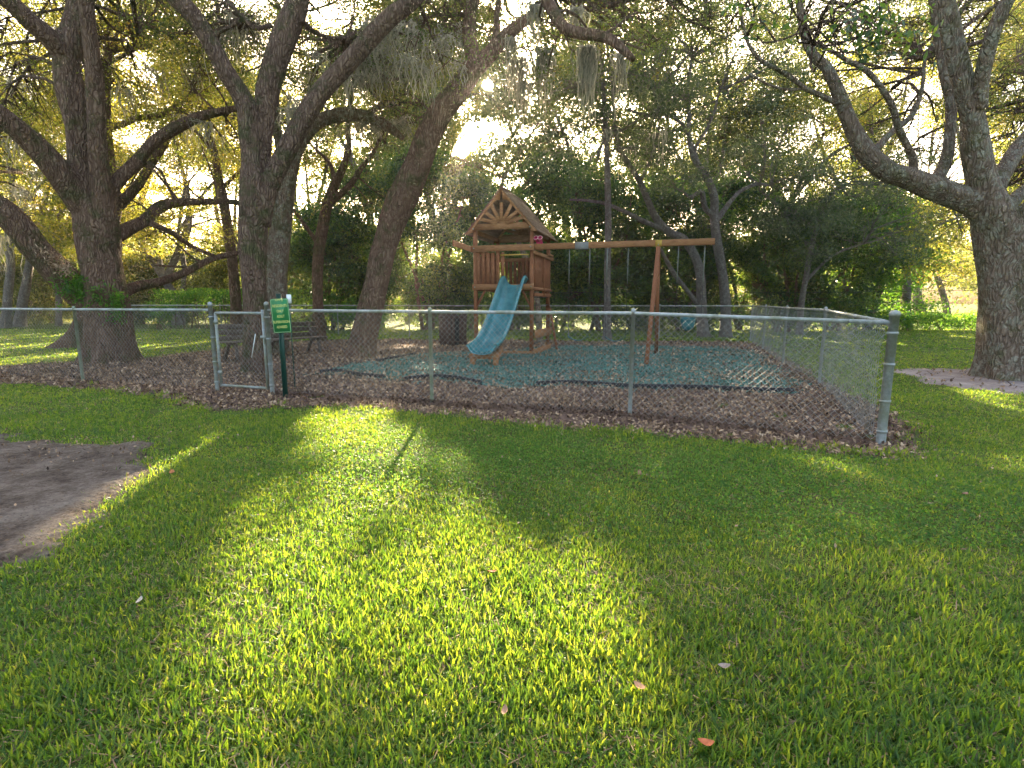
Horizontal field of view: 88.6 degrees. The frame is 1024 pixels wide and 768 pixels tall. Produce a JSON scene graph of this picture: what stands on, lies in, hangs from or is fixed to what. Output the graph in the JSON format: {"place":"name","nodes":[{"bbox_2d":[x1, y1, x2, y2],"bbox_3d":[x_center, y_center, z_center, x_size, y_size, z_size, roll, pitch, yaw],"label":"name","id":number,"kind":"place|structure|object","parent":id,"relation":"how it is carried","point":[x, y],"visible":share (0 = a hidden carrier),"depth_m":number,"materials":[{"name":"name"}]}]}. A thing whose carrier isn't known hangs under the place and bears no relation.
{"place":"outdoors","nodes":[
{"label":"outdoors","id":0,"kind":"place"},
{"bbox_2d":[0,432,155,567],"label":"dirt path","id":1,"kind":"structure","parent":0,"point":[54,494],"depth_m":3.68,"materials":[{"name":"soil"}]},
{"bbox_2d":[0,304,1023,767],"bbox_3d":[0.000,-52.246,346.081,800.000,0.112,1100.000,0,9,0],"label":"lawn","id":2,"kind":"structure","parent":0,"point":[774,560],"depth_m":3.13,"materials":[{"name":"plant"}]},
{"bbox_2d":[0,6,64,260],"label":"oak tree","id":3,"kind":"object","parent":2,"relation":"on","point":[22,37],"visible":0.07,"depth_m":27.04,"materials":[{"name":"green plant"}]},
{"bbox_2d":[0,250,72,324],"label":"thicket","id":4,"kind":"object","parent":2,"relation":"on","point":[38,285],"visible":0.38,"depth_m":31.80,"materials":[{"name":"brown plant"}]},
{"bbox_2d":[0,97,76,326],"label":"oak tree","id":5,"kind":"object","parent":2,"relation":"on","point":[24,293],"visible":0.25,"depth_m":27.05,"materials":[{"name":"green plant"}]},
{"bbox_2d":[0,242,79,323],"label":"thicket","id":6,"kind":"object","parent":2,"relation":"on","point":[65,304],"visible":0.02,"depth_m":32.48,"materials":[{"name":"green plant"}]},
{"bbox_2d":[0,89,124,327],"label":"oak tree","id":7,"kind":"object","parent":2,"relation":"on","point":[8,291],"visible":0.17,"depth_m":26.15,"materials":[{"name":"green plant"}]},
{"bbox_2d":[0,73,155,321],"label":"oak tree","id":8,"kind":"object","parent":2,"relation":"on","point":[60,205],"depth_m":34.31,"materials":[{"name":"green plant"}]},
{"bbox_2d":[0,131,162,325],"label":"oak tree","id":9,"kind":"object","parent":2,"relation":"on","point":[57,297],"visible":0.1,"depth_m":28.60,"materials":[{"name":"green plant"}]},
{"bbox_2d":[0,302,219,390],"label":"chain link fence","id":10,"kind":"object","parent":2,"relation":"on","point":[74,309],"visible":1,"depth_m":8.38,"materials":[{"name":"metal"}]},
{"bbox_2d":[0,0,231,261],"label":"oak tree","id":11,"kind":"object","parent":2,"relation":"on","point":[156,190],"visible":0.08,"depth_m":30.15,"materials":[{"name":"green plant"}]},
{"bbox_2d":[3,0,255,348],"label":"oak tree","id":12,"kind":"object","parent":2,"relation":"on","point":[133,190],"visible":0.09,"depth_m":15.01,"materials":[{"name":"green plant"}]},
{"bbox_2d":[70,245,195,323],"bbox_3d":[-23.389,-5.845,32.433,7.923,5.600,5.229,0,9,0],"label":"thicket","id":13,"kind":"object","parent":2,"relation":"on","point":[143,297],"visible":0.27,"depth_m":31.60,"materials":[{"name":"green plant"}]},
{"bbox_2d":[140,299,180,329],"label":"shrub","id":14,"kind":"object","parent":2,"relation":"on","point":[160,313],"visible":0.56,"depth_m":25.04,"materials":[{"name":"green plant"}]},
{"bbox_2d":[36,1,295,324],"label":"oak tree","id":15,"kind":"object","parent":2,"relation":"on","point":[174,259],"visible":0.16,"depth_m":29.70,"materials":[{"name":"green plant"}]},
{"bbox_2d":[123,239,239,323],"bbox_3d":[-20.620,-6.319,33.449,9.225,6.024,4.956,0,9,0],"label":"thicket","id":16,"kind":"object","parent":2,"relation":"on","point":[189,259],"visible":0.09,"depth_m":32.59,"materials":[{"name":"green plant"}]},
{"bbox_2d":[113,87,282,324],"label":"oak tree","id":17,"kind":"object","parent":2,"relation":"on","point":[183,195],"visible":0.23,"depth_m":29.10,"materials":[{"name":"green plant"}]},
{"bbox_2d":[112,46,285,335],"bbox_3d":[-11.056,-6.936,19.011,7.026,10.770,5.852,0,9,0],"label":"oak tree","id":18,"kind":"object","parent":2,"relation":"on","point":[234,288],"visible":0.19,"depth_m":18.32,"materials":[{"name":"green plant"}]},
{"bbox_2d":[145,287,311,328],"bbox_3d":[-13.995,-3.848,26.717,7.818,2.145,3.412,0,9,0],"label":"vine hedge","id":19,"kind":"object","parent":2,"relation":"on","point":[221,296],"visible":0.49,"depth_m":26.41,"materials":[{"name":"green plant"}]},
{"bbox_2d":[174,234,297,324],"bbox_3d":[-15.674,-6.090,31.422,8.630,6.448,5.564,0,9,0],"label":"thicket","id":20,"kind":"object","parent":2,"relation":"on","point":[223,278],"visible":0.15,"depth_m":30.63,"materials":[{"name":"green plant"}]},
{"bbox_2d":[131,3,346,311],"bbox_3d":[-16.771,-13.111,32.429,15.009,19.187,8.754,0,9,0],"label":"oak tree","id":21,"kind":"object","parent":2,"relation":"on","point":[234,211],"visible":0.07,"depth_m":31.28,"materials":[{"name":"green plant"}]},
{"bbox_2d":[286,294,295,387],"bbox_3d":[-3.314,-0.579,7.912,0.070,1.521,0.023,0,9,0],"label":"marker sign","id":22,"kind":"object","parent":2,"relation":"on","point":[288,296],"visible":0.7,"depth_m":7.87,"materials":[{"name":"white paint"}]},
{"bbox_2d":[176,0,408,314],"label":"oak tree","id":23,"kind":"object","parent":2,"relation":"on","point":[231,188],"visible":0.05,"depth_m":28.77,"materials":[{"name":"green plant"}]},
{"bbox_2d":[240,220,345,325],"bbox_3d":[-11.945,-5.887,29.535,7.454,7.127,5.101,0,9,0],"label":"thicket","id":24,"kind":"object","parent":2,"relation":"on","point":[292,275],"visible":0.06,"depth_m":28.82,"materials":[{"name":"green plant"}]},
{"bbox_2d":[307,288,356,330],"bbox_3d":[-8.124,-3.384,24.109,2.531,2.031,2.193,4,10,26],"label":"shrub","id":25,"kind":"object","parent":2,"relation":"on","point":[330,296],"visible":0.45,"depth_m":24.07,"materials":[{"name":"green plant"}]},
{"bbox_2d":[287,189,396,330],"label":"evergreen tree","id":26,"kind":"object","parent":2,"relation":"on","point":[301,250],"visible":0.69,"depth_m":24.04,"materials":[{"name":"green plant"}]},
{"bbox_2d":[281,80,426,340],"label":"oak tree","id":27,"kind":"object","parent":2,"relation":"on","point":[333,195],"visible":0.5,"depth_m":17.58,"materials":[{"name":"green plant"}]},
{"bbox_2d":[326,296,389,331],"bbox_3d":[-6.787,-3.063,23.312,2.958,1.654,2.096,0,9,0],"label":"shrub","id":28,"kind":"object","parent":2,"relation":"on","point":[342,317],"visible":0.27,"depth_m":23.30,"materials":[{"name":"green plant"}]},
{"bbox_2d":[303,150,434,327],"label":"evergreen tree","id":29,"kind":"object","parent":2,"relation":"on","point":[361,188],"visible":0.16,"depth_m":25.22,"materials":[{"name":"green plant"}]},
{"bbox_2d":[272,0,501,224],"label":"oak tree","id":30,"kind":"object","parent":2,"relation":"on","point":[447,138],"visible":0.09,"depth_m":27.44,"materials":[{"name":"green plant"}]},
{"bbox_2d":[294,17,530,322],"bbox_3d":[-6.239,-13.008,32.237,15.192,18.870,9.611,0,9,0],"label":"oak tree","id":31,"kind":"object","parent":2,"relation":"on","point":[470,150],"visible":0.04,"depth_m":31.64,"materials":[{"name":"green plant"}]},
{"bbox_2d":[358,137,492,330],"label":"evergreen tree","id":32,"kind":"object","parent":2,"relation":"on","point":[439,266],"visible":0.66,"depth_m":23.80,"materials":[{"name":"green plant"}]},
{"bbox_2d":[318,0,545,324],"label":"oak tree","id":33,"kind":"object","parent":2,"relation":"on","point":[444,163],"visible":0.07,"depth_m":28.54,"materials":[{"name":"green plant"}]},
{"bbox_2d":[131,304,752,340],"bbox_3d":[-4.975,-2.527,21.052,27.087,1.361,0.716,2,9,13],"label":"chain link fence","id":34,"kind":"object","parent":2,"relation":"on","point":[408,305],"visible":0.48,"depth_m":19.52,"materials":[{"name":"metal"}]},
{"bbox_2d":[391,162,504,329],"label":"evergreen tree","id":35,"kind":"object","parent":2,"relation":"on","point":[457,190],"visible":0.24,"depth_m":24.56,"materials":[{"name":"green plant"}]},
{"bbox_2d":[0,339,924,459],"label":"mulch bed","id":36,"kind":"object","parent":2,"relation":"on","point":[564,417],"visible":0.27,"depth_m":7.27,"materials":[{"name":"brown wood"}]},
{"bbox_2d":[0,0,277,364],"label":"live oak","id":37,"kind":"object","parent":36,"relation":"on","point":[86,185],"visible":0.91,"depth_m":11.33,"materials":[{"name":"green plant"}]},
{"bbox_2d":[214,321,327,360],"bbox_3d":[-5.777,-1.042,12.737,0.702,0.896,2.556,6,11,35],"label":"bench","id":38,"kind":"object","parent":36,"relation":"on","point":[238,337],"visible":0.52,"depth_m":12.75,"materials":[{"name":"brown wood"}]},
{"bbox_2d":[270,294,291,396],"bbox_3d":[-3.112,-0.463,7.168,0.271,1.519,0.069,0,9,2],"label":"notice sign","id":39,"kind":"object","parent":36,"relation":"on","point":[280,313],"visible":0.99,"depth_m":7.08,"materials":[{"name":"green metal"}]},
{"bbox_2d":[111,0,511,372],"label":"live oak","id":40,"kind":"object","parent":36,"relation":"on","point":[369,47],"visible":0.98,"depth_m":9.75,"materials":[{"name":"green plant"}]},
{"bbox_2d":[208,0,477,352],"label":"live oak","id":41,"kind":"object","parent":36,"relation":"on","point":[279,239],"visible":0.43,"depth_m":13.29,"materials":[{"name":"green plant"}]},
{"bbox_2d":[438,314,466,345],"bbox_3d":[-1.806,-1.669,16.024,0.890,0.930,0.890,0,9,0],"label":"trash bin","id":42,"kind":"object","parent":36,"relation":"on","point":[452,331],"visible":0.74,"depth_m":15.69,"materials":[{"name":"brown"}]},
{"bbox_2d":[80,380,918,459],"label":"edge weeds","id":43,"kind":"object","parent":36,"relation":"on","point":[593,428],"visible":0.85,"depth_m":5.45,"materials":[{"name":"green plant"}]},
{"bbox_2d":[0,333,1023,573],"bbox_3d":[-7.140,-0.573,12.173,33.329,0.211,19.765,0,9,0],"label":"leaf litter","id":44,"kind":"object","parent":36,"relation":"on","point":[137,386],"visible":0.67,"depth_m":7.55,"materials":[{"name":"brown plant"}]},
{"bbox_2d":[303,344,802,392],"bbox_3d":[1.530,-0.606,12.328,8.874,0.036,9.272,3,9,16],"label":"rubber surface","id":45,"kind":"object","parent":36,"relation":"on","point":[586,363],"visible":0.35,"depth_m":10.54,"materials":[{"name":"teal rubber"}]},
{"bbox_2d":[320,369,384,377],"bbox_3d":[-2.824,-0.189,9.520,1.515,0.099,0.320,4,10,26],"label":"edging strip","id":46,"kind":"object","parent":45,"relation":"on","point":[354,373],"visible":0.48,"depth_m":9.41,"materials":[{"name":"black plastic"}]},
{"bbox_2d":[376,352,416,361],"bbox_3d":[-2.711,-0.637,12.452,0.049,0.100,1.830,3,9,18],"label":"edging strip","id":47,"kind":"object","parent":45,"relation":"on","point":[391,357],"visible":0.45,"depth_m":12.20,"materials":[{"name":"black plastic"}]},
{"bbox_2d":[404,374,481,383],"bbox_3d":[-1.090,-0.084,8.806,1.373,0.106,0.471,2,9,15],"label":"edging strip","id":48,"kind":"object","parent":45,"relation":"on","point":[443,375],"visible":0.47,"depth_m":8.88,"materials":[{"name":"black plastic"}]},
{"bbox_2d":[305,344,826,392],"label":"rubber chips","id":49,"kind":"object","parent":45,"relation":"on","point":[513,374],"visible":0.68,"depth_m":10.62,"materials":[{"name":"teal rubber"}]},
{"bbox_2d":[453,185,714,365],"bbox_3d":[1.611,-2.601,12.326,5.874,4.193,4.731,3,9,16],"label":"playset","id":50,"kind":"object","parent":45,"relation":"on","point":[497,218],"visible":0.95,"depth_m":12.87,"materials":[{"name":"brown wood"}]},
{"bbox_2d":[568,249,589,340],"bbox_3d":[1.606,-2.132,12.628,0.510,2.172,0.140,3,9,16],"label":"swing","id":51,"kind":"object","parent":50,"relation":"hanging from","point":[568,290],"visible":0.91,"depth_m":12.59,"materials":[{"name":"green rubber"}]},
{"bbox_2d":[605,248,628,340],"bbox_3d":[2.465,-2.094,12.381,0.500,2.172,0.140,3,9,16],"label":"swing","id":52,"kind":"object","parent":50,"relation":"hanging from","point":[606,289],"visible":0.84,"depth_m":12.35,"materials":[{"name":"green rubber"}]},
{"bbox_2d":[675,245,705,330],"bbox_3d":[4.031,-2.163,11.910,0.510,1.890,0.289,-2,9,-12],"label":"swing","id":53,"kind":"object","parent":50,"relation":"hanging from","point":[684,324],"visible":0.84,"depth_m":11.93,"materials":[{"name":"blue plastic"}]},
{"bbox_2d":[536,380,793,391],"bbox_3d":[2.275,0.033,8.111,3.806,0.106,0.265,1,9,9],"label":"edging strip","id":54,"kind":"object","parent":45,"relation":"on","point":[685,386],"visible":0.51,"depth_m":7.98,"materials":[{"name":"black plastic"}]},
{"bbox_2d":[328,0,790,357],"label":"live oak","id":55,"kind":"object","parent":36,"relation":"on","point":[403,194],"visible":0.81,"depth_m":11.88,"materials":[{"name":"green plant"}]},
{"bbox_2d":[368,44,586,322],"bbox_3d":[-2.309,-12.203,33.431,16.975,16.902,7.904,0,9,0],"label":"oak tree","id":56,"kind":"object","parent":2,"relation":"on","point":[469,110],"visible":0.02,"depth_m":31.93,"materials":[{"name":"green plant"}]},
{"bbox_2d":[2,212,977,315],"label":"distant wood","id":57,"kind":"object","parent":2,"relation":"on","point":[966,285],"visible":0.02,"depth_m":54.49,"materials":[{"name":"green plant"}]},
{"bbox_2d":[431,175,576,330],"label":"evergreen tree","id":58,"kind":"object","parent":2,"relation":"on","point":[485,199],"visible":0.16,"depth_m":23.72,"materials":[{"name":"green plant"}]},
{"bbox_2d":[501,704,507,713],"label":"fallen leaf","id":59,"kind":"object","parent":2,"relation":"on","point":[504,710],"visible":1,"depth_m":1.64,"materials":[{"name":"beige plant"}]},
{"bbox_2d":[395,7,625,281],"bbox_3d":[-0.226,-12.206,29.346,14.666,18.158,8.785,0,9,0],"label":"oak tree","id":60,"kind":"object","parent":2,"relation":"on","point":[475,119],"visible":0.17,"depth_m":28.54,"materials":[{"name":"green plant"}]},
{"bbox_2d":[0,399,1023,767],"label":"thatch","id":61,"kind":"object","parent":2,"relation":"on","point":[480,623],"visible":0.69,"depth_m":2.14,"materials":[{"name":"green plant"}]},
{"bbox_2d":[511,209,549,341],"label":"oak tree","id":62,"kind":"object","parent":2,"relation":"on","point":[538,308],"visible":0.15,"depth_m":17.37,"materials":[{"name":"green plant"}]},
{"bbox_2d":[491,144,620,328],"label":"evergreen tree","id":63,"kind":"object","parent":2,"relation":"on","point":[559,179],"visible":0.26,"depth_m":24.23,"materials":[{"name":"green plant"}]},
{"bbox_2d":[429,0,704,326],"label":"oak tree","id":64,"kind":"object","parent":2,"relation":"on","point":[509,142],"visible":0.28,"depth_m":25.84,"materials":[{"name":"green plant"}]},
{"bbox_2d":[264,302,900,444],"bbox_3d":[0.149,-0.243,6.345,7.515,1.494,0.323,3,9,18],"label":"chain link fence","id":65,"kind":"object","parent":2,"relation":"on","point":[892,333],"visible":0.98,"depth_m":6.01,"materials":[{"name":"metal"}]},
{"bbox_2d":[213,310,269,389],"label":"gate","id":66,"kind":"structure","parent":65,"relation":"attached to","point":[220,372],"depth_m":7.54,"materials":[{"name":"metal"}]},
{"bbox_2d":[524,153,669,332],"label":"evergreen tree","id":67,"kind":"object","parent":2,"relation":"on","point":[579,262],"visible":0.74,"depth_m":23.18,"materials":[{"name":"green plant"}]},
{"bbox_2d":[514,0,709,340],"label":"oak tree","id":68,"kind":"object","parent":2,"relation":"on","point":[607,130],"visible":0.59,"depth_m":17.75,"materials":[{"name":"green plant"}]},
{"bbox_2d":[542,0,733,337],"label":"oak tree","id":69,"kind":"object","parent":2,"relation":"on","point":[659,223],"visible":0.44,"depth_m":19.04,"materials":[{"name":"green plant"}]},
{"bbox_2d":[634,681,645,688],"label":"fallen leaf","id":70,"kind":"object","parent":2,"relation":"on","point":[639,684],"visible":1,"depth_m":1.73,"materials":[{"name":"beige plant"}]},
{"bbox_2d":[577,162,711,330],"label":"evergreen tree","id":71,"kind":"object","parent":2,"relation":"on","point":[642,203],"visible":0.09,"depth_m":24.17,"materials":[{"name":"green plant"}]},
{"bbox_2d":[525,0,764,192],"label":"oak tree","id":72,"kind":"object","parent":2,"relation":"on","point":[713,83],"visible":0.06,"depth_m":28.46,"materials":[{"name":"green plant"}]},
{"bbox_2d":[560,50,777,239],"bbox_3d":[9.810,-11.913,32.583,16.073,16.723,9.451,0,9,0],"label":"oak tree","id":73,"kind":"object","parent":2,"relation":"on","point":[737,76],"visible":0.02,"depth_m":30.98,"materials":[{"name":"green plant"}]},
{"bbox_2d":[612,181,755,332],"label":"evergreen tree","id":74,"kind":"object","parent":2,"relation":"on","point":[686,275],"visible":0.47,"depth_m":23.18,"materials":[{"name":"green plant"}]},
{"bbox_2d":[697,738,714,745],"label":"fallen leaf","id":75,"kind":"object","parent":2,"relation":"on","point":[706,742],"visible":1,"depth_m":1.51,"materials":[{"name":"orange plant"}]},
{"bbox_2d":[587,0,837,208],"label":"oak tree","id":76,"kind":"object","parent":2,"relation":"on","point":[774,94],"visible":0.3,"depth_m":26.60,"materials":[{"name":"green plant"}]},
{"bbox_2d":[718,663,730,667],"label":"fallen leaf","id":77,"kind":"object","parent":2,"relation":"on","point":[724,665],"visible":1,"depth_m":1.82,"materials":[{"name":"white plant"}]},
{"bbox_2d":[617,0,831,337],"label":"oak tree","id":78,"kind":"object","parent":2,"relation":"on","point":[714,214],"visible":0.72,"depth_m":18.96,"materials":[{"name":"green plant"}]},
{"bbox_2d":[672,161,807,331],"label":"evergreen tree","id":79,"kind":"object","parent":2,"relation":"on","point":[746,202],"visible":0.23,"depth_m":23.81,"materials":[{"name":"green plant"}]},
{"bbox_2d":[716,189,866,332],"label":"evergreen tree","id":80,"kind":"object","parent":2,"relation":"on","point":[763,278],"visible":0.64,"depth_m":22.79,"materials":[{"name":"green plant"}]},
{"bbox_2d":[676,0,912,209],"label":"oak tree","id":81,"kind":"object","parent":2,"relation":"on","point":[843,150],"visible":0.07,"depth_m":30.20,"materials":[{"name":"green plant"}]},
{"bbox_2d":[750,304,884,434],"bbox_3d":[5.991,-1.048,11.516,0.268,1.365,13.626,3,9,19],"label":"chain link fence","id":82,"kind":"object","parent":2,"relation":"on","point":[825,310],"visible":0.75,"depth_m":8.10,"materials":[{"name":"metal"}]},
{"bbox_2d":[727,77,936,326],"bbox_3d":[15.409,-8.622,25.293,9.981,12.113,5.996,0,9,0],"label":"oak tree","id":83,"kind":"object","parent":2,"relation":"on","point":[875,139],"visible":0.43,"depth_m":24.71,"materials":[{"name":"green plant"}]},
{"bbox_2d":[670,0,1023,380],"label":"live oak","id":84,"kind":"object","parent":2,"relation":"on","point":[986,204],"visible":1,"depth_m":8.76,"materials":[{"name":"green plant"}]},
{"bbox_2d":[738,131,959,334],"bbox_3d":[13.071,-5.773,20.754,9.283,7.906,5.949,0,9,0],"label":"oak tree","id":85,"kind":"object","parent":2,"relation":"on","point":[814,223],"visible":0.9,"depth_m":20.09,"materials":[{"name":"green plant"}]},
{"bbox_2d":[766,185,942,331],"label":"evergreen tree","id":86,"kind":"object","parent":2,"relation":"on","point":[861,271],"visible":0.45,"depth_m":22.97,"materials":[{"name":"green plant"}]},
{"bbox_2d":[743,0,1012,324],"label":"oak tree","id":87,"kind":"object","parent":2,"relation":"on","point":[838,123],"visible":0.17,"depth_m":27.61,"materials":[{"name":"green plant"}]},
{"bbox_2d":[811,183,966,328],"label":"evergreen tree","id":88,"kind":"object","parent":2,"relation":"on","point":[907,306],"visible":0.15,"depth_m":24.55,"materials":[{"name":"green plant"}]},
{"bbox_2d":[807,30,1023,322],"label":"oak tree","id":89,"kind":"object","parent":2,"relation":"on","point":[928,78],"visible":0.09,"depth_m":30.41,"materials":[{"name":"green plant"}]},
{"bbox_2d":[865,188,971,311],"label":"oak tree","id":90,"kind":"object","parent":2,"relation":"on","point":[947,283],"visible":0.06,"depth_m":37.19,"materials":[{"name":"green plant"}]},
{"bbox_2d":[863,311,976,330],"bbox_3d":[22.350,-2.972,24.840,11.206,0.999,1.336,0,9,0],"label":"hedge","id":91,"kind":"object","parent":2,"relation":"on","point":[949,318],"visible":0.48,"depth_m":24.50,"materials":[{"name":"green plant"}]},
{"bbox_2d":[869,169,973,329],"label":"oak tree","id":92,"kind":"object","parent":2,"relation":"on","point":[905,287],"visible":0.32,"depth_m":24.53,"materials":[{"name":"green plant"}]},
{"bbox_2d":[911,208,976,315],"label":"oak tree","id":93,"kind":"object","parent":2,"relation":"on","point":[941,290],"visible":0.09,"depth_m":39.23,"materials":[{"name":"green plant"}]},
{"bbox_2d":[883,0,1023,272],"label":"oak tree","id":94,"kind":"object","parent":2,"relation":"on","point":[973,59],"visible":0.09,"depth_m":27.28,"materials":[{"name":"green plant"}]},
{"bbox_2d":[962,0,1023,201],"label":"oak tree","id":95,"kind":"object","parent":2,"relation":"on","point":[1000,90],"visible":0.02,"depth_m":29.41,"materials":[{"name":"green plant"}]},
{"bbox_2d":[0,0,1023,303],"label":"sky","id":96,"kind":"structure","parent":0,"point":[463,145],"materials":[{"name":"white"}]},
{"bbox_2d":[521,290,973,292],"bbox_3d":[12.036,-3.940,21.956,29.431,0.272,0.020,0,9,0],"label":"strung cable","id":97,"kind":"object","parent":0,"point":[765,292],"visible":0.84,"depth_m":21.96,"materials":[{"name":"black metal"}]},
{"bbox_2d":[894,368,1023,394],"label":"sandy track","id":98,"kind":"structure","parent":0,"point":[966,382],"depth_m":8.76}
]}

